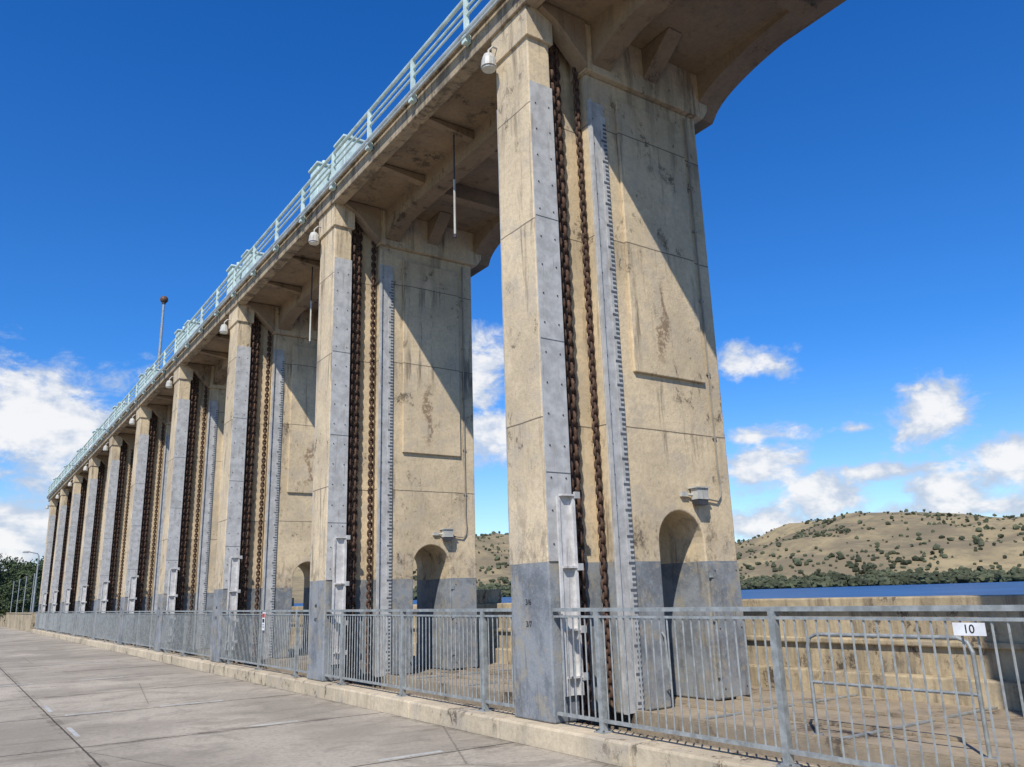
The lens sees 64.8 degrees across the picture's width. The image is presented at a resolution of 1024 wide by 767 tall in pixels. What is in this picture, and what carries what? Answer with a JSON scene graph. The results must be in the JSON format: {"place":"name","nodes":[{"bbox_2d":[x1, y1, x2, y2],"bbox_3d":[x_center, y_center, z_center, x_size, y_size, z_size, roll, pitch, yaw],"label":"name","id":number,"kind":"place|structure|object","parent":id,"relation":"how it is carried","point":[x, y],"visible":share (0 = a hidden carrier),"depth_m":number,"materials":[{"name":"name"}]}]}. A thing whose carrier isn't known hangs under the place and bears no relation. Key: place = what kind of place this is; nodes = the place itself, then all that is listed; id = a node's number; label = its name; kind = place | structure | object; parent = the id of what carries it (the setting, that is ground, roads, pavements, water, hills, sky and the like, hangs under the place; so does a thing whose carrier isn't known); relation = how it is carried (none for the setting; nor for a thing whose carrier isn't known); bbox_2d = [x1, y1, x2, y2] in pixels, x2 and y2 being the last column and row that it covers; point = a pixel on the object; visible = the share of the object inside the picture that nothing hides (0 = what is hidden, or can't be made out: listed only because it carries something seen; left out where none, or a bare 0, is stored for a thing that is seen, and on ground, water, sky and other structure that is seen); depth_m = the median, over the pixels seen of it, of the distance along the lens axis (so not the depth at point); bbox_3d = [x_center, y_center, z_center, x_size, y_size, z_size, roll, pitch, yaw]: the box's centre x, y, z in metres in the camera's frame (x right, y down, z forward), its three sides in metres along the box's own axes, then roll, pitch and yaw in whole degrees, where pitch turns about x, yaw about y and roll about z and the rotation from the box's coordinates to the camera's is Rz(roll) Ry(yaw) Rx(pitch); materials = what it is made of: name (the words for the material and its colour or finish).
{"place":"outdoors","nodes":[
{"label":"outdoors","id":0,"kind":"place"},
{"bbox_2d":[0,626,620,766],"bbox_3d":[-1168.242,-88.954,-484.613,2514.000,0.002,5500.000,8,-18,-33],"label":"ground","id":1,"kind":"structure","parent":0,"point":[137,725],"depth_m":11.94,"materials":[{"name":"concrete"}]},
{"bbox_2d":[0,554,30,609],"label":"eucalyptus tree","id":2,"kind":"object","parent":1,"relation":"on","point":[11,568],"visible":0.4,"depth_m":96.54,"materials":[{"name":"green plant"}]},
{"bbox_2d":[0,612,36,631],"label":"boundary wall","id":3,"kind":"structure","parent":1,"relation":"on","point":[24,621],"depth_m":74.04,"materials":[{"name":"concrete"}]},
{"bbox_2d":[4,573,34,612],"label":"security fence","id":4,"kind":"object","parent":3,"relation":"on","point":[24,594],"visible":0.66,"depth_m":75.13,"materials":[{"name":"metal"}]},
{"bbox_2d":[0,576,40,620],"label":"eucalyptus tree","id":5,"kind":"object","parent":1,"relation":"on","point":[7,586],"visible":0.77,"depth_m":89.26,"materials":[{"name":"green plant"}]},
{"bbox_2d":[0,557,40,608],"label":"eucalyptus tree","id":6,"kind":"object","parent":1,"relation":"on","point":[17,560],"visible":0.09,"depth_m":100.83,"materials":[{"name":"green plant"}]},
{"bbox_2d":[13,559,42,611],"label":"eucalyptus tree","id":7,"kind":"object","parent":1,"relation":"on","point":[30,567],"visible":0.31,"depth_m":94.05,"materials":[{"name":"green plant"}]},
{"bbox_2d":[22,551,39,611],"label":"street lamp","id":8,"kind":"object","parent":1,"relation":"on","point":[35,579],"visible":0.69,"depth_m":80.28,"materials":[{"name":"metal"}]},
{"bbox_2d":[27,556,43,610],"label":"eucalyptus tree","id":9,"kind":"object","parent":1,"relation":"on","point":[40,578],"visible":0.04,"depth_m":99.43,"materials":[{"name":"green plant"}]},
{"bbox_2d":[7,661,443,760],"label":"joint strips","id":10,"kind":"object","parent":1,"relation":"on","point":[73,732],"visible":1,"depth_m":11.93,"materials":[{"name":"metal"}]},
{"bbox_2d":[30,629,819,766],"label":"kerb","id":11,"kind":"structure","parent":1,"relation":"on","point":[621,749],"depth_m":10.36,"materials":[{"name":"concrete"}]},
{"bbox_2d":[34,605,1023,766],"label":"steel fence","id":12,"kind":"object","parent":11,"relation":"on","point":[107,624],"visible":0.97,"depth_m":8.99,"materials":[{"name":"metal"}]},
{"bbox_2d":[262,612,265,629],"bbox_3d":[-5.739,5.489,18.639,0.011,0.400,0.200,8,-18,-33],"label":"warning sign","id":13,"kind":"object","parent":12,"relation":"attached to","point":[263,620],"visible":1,"depth_m":18.63,"materials":[{"name":"red paint"}]},
{"bbox_2d":[952,623,986,635],"bbox_3d":[3.305,1.776,5.834,0.018,0.090,0.230,9,-18,-36],"label":"number sign","id":14,"kind":"object","parent":12,"relation":"attached to","point":[969,629],"visible":1,"depth_m":5.83,"materials":[{"name":"metal"}]},
{"bbox_2d":[0,0,1023,570],"label":"sky","id":15,"kind":"structure","parent":0,"point":[862,185],"materials":[{"name":"blue"}]},
{"bbox_2d":[53,631,1023,766],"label":"spillway floor","id":16,"kind":"structure","parent":0,"point":[1002,734],"depth_m":9.36,"materials":[{"name":"concrete"}]},
{"bbox_2d":[36,499,59,629],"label":"concrete pier","id":17,"kind":"structure","parent":16,"relation":"on","point":[48,556],"depth_m":63.79,"materials":[{"name":"concrete"}]},
{"bbox_2d":[48,0,845,505],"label":"bridge deck","id":18,"kind":"structure","parent":17,"relation":"on","point":[400,174],"depth_m":15.39,"materials":[{"name":"beige concrete"}]},
{"bbox_2d":[63,463,73,476],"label":"gate hoist","id":19,"kind":"object","parent":18,"relation":"on","point":[67,467],"visible":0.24,"depth_m":59.55,"materials":[{"name":"teal paint"}]},
{"bbox_2d":[76,446,88,462],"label":"gate hoist","id":20,"kind":"object","parent":18,"relation":"on","point":[77,451],"visible":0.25,"depth_m":53.68,"materials":[{"name":"teal paint"}]},
{"bbox_2d":[92,426,106,443],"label":"gate hoist","id":21,"kind":"object","parent":18,"relation":"on","point":[93,432],"visible":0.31,"depth_m":47.88,"materials":[{"name":"teal paint"}]},
{"bbox_2d":[112,400,127,422],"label":"gate hoist","id":22,"kind":"object","parent":18,"relation":"on","point":[118,414],"visible":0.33,"depth_m":41.98,"materials":[{"name":"teal paint"}]},
{"bbox_2d":[138,367,159,393],"bbox_3d":[-16.566,0.056,36.829,0.600,1.720,2.310,8,-18,-33],"label":"gate hoist","id":23,"kind":"object","parent":18,"relation":"on","point":[140,376],"visible":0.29,"depth_m":36.17,"materials":[{"name":"teal paint"}]},
{"bbox_2d":[157,296,167,368],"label":"light mast","id":24,"kind":"object","parent":18,"relation":"on","point":[164,300],"visible":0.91,"depth_m":52.01,"materials":[{"name":"metal"}]},
{"bbox_2d":[174,318,199,349],"bbox_3d":[-12.439,-1.603,30.977,0.600,1.720,2.310,8,-18,-33],"label":"gate hoist","id":25,"kind":"object","parent":18,"relation":"on","point":[177,332],"visible":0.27,"depth_m":30.42,"materials":[{"name":"teal paint"}]},
{"bbox_2d":[226,249,263,293],"bbox_3d":[-8.313,-3.261,25.126,0.600,1.720,2.310,8,-18,-33],"label":"gate hoist","id":26,"kind":"object","parent":18,"relation":"on","point":[243,273],"visible":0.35,"depth_m":24.65,"materials":[{"name":"teal paint"}]},
{"bbox_2d":[47,0,499,498],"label":"bridge railing","id":27,"kind":"object","parent":18,"relation":"on","point":[464,39],"visible":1,"depth_m":18.21,"materials":[{"name":"metal"}]},
{"bbox_2d":[309,267,312,343],"bbox_3d":[-5.202,-2.108,20.907,0.120,2.269,0.120,8,-18,-33],"label":"hanging rod","id":28,"kind":"object","parent":18,"relation":"hanging from","point":[310,308],"visible":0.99,"depth_m":20.84,"materials":[{"name":"metal"}]},
{"bbox_2d":[308,134,364,200],"bbox_3d":[-4.186,-4.920,19.274,0.600,1.720,2.310,8,-18,-33],"label":"gate hoist","id":29,"kind":"object","parent":18,"relation":"on","point":[315,167],"visible":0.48,"depth_m":19.58,"materials":[{"name":"teal paint"}]},
{"bbox_2d":[453,134,456,237],"bbox_3d":[-1.075,-3.767,15.055,0.120,2.269,0.120,8,-18,-33],"label":"hanging rod","id":30,"kind":"object","parent":18,"relation":"hanging from","point":[454,198],"visible":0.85,"depth_m":15.00,"materials":[{"name":"metal"}]},
{"bbox_2d":[46,488,71,631],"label":"concrete pier","id":31,"kind":"structure","parent":16,"relation":"on","point":[60,551],"depth_m":57.97,"materials":[{"name":"concrete"}]},
{"bbox_2d":[57,474,87,633],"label":"concrete pier","id":32,"kind":"structure","parent":16,"relation":"on","point":[73,550],"depth_m":52.16,"materials":[{"name":"concrete"}]},
{"bbox_2d":[72,457,107,636],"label":"concrete pier","id":33,"kind":"structure","parent":16,"relation":"on","point":[90,544],"depth_m":46.35,"materials":[{"name":"concrete"}]},
{"bbox_2d":[91,435,133,640],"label":"concrete pier","id":34,"kind":"structure","parent":16,"relation":"on","point":[113,535],"depth_m":40.53,"materials":[{"name":"concrete"}]},
{"bbox_2d":[117,406,170,645],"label":"concrete pier","id":35,"kind":"structure","parent":16,"relation":"on","point":[141,573],"depth_m":34.71,"materials":[{"name":"concrete"}]},
{"bbox_2d":[154,365,226,652],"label":"concrete pier","id":36,"kind":"structure","parent":16,"relation":"on","point":[188,551],"depth_m":28.90,"materials":[{"name":"concrete"}]},
{"bbox_2d":[210,304,317,663],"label":"concrete pier","id":37,"kind":"structure","parent":16,"relation":"on","point":[263,551],"depth_m":23.24,"materials":[{"name":"concrete"}]},
{"bbox_2d":[307,204,480,682],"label":"concrete pier","id":38,"kind":"structure","parent":16,"relation":"on","point":[393,497],"depth_m":17.60,"materials":[{"name":"concrete"}]},
{"bbox_2d":[201,644,1023,766],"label":"spillway gates","id":39,"kind":"object","parent":16,"relation":"on","point":[847,740],"visible":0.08,"depth_m":8.88,"materials":[{"name":"metal"}]},
{"bbox_2d":[481,5,749,724],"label":"concrete pier","id":40,"kind":"structure","parent":16,"relation":"on","point":[618,487],"depth_m":11.61,"materials":[{"name":"concrete"}]},
{"bbox_2d":[290,589,1023,710],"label":"parapet wall","id":41,"kind":"structure","parent":16,"relation":"on","point":[488,598],"depth_m":11.24,"materials":[{"name":"concrete"}]},
{"bbox_2d":[806,632,996,759],"bbox_3d":[3.641,2.955,7.803,0.114,1.024,1.850,8,-18,-33],"label":"pipe handrail","id":42,"kind":"object","parent":16,"relation":"on","point":[978,694],"visible":0.66,"depth_m":7.53,"materials":[{"name":"metal"}]},
{"bbox_2d":[292,512,1023,602],"bbox_3d":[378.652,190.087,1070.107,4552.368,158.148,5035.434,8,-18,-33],"label":"hills","id":43,"kind":"structure","parent":0,"point":[963,553],"depth_m":1164.11,"materials":[{"name":"beige soil"}]},
{"bbox_2d":[413,566,1023,599],"bbox_3d":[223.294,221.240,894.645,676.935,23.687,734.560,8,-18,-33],"label":"shoreline trees","id":44,"kind":"object","parent":43,"relation":"on","point":[888,576],"visible":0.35,"depth_m":896.16,"materials":[{"name":"green plant"}]},
{"bbox_2d":[413,509,1023,586],"bbox_3d":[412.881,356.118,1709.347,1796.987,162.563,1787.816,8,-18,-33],"label":"hillside trees","id":45,"kind":"object","parent":43,"relation":"on","point":[873,566],"visible":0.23,"depth_m":1128.36,"materials":[{"name":"green plant"}]},
{"bbox_2d":[294,581,1023,605],"bbox_3d":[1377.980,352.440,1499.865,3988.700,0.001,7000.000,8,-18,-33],"label":"lake water","id":46,"kind":"structure","parent":0,"point":[996,588],"depth_m":261.81,"materials":[{"name":"blue liquid"}]},
{"bbox_2d":[709,563,749,697],"bbox_3d":[3.100,3.492,11.508,0.635,1.825,0.049,8,-18,-33],"label":"access door","id":47,"kind":"structure","parent":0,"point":[724,577],"depth_m":11.51,"materials":[{"name":"metal"}]}
]}

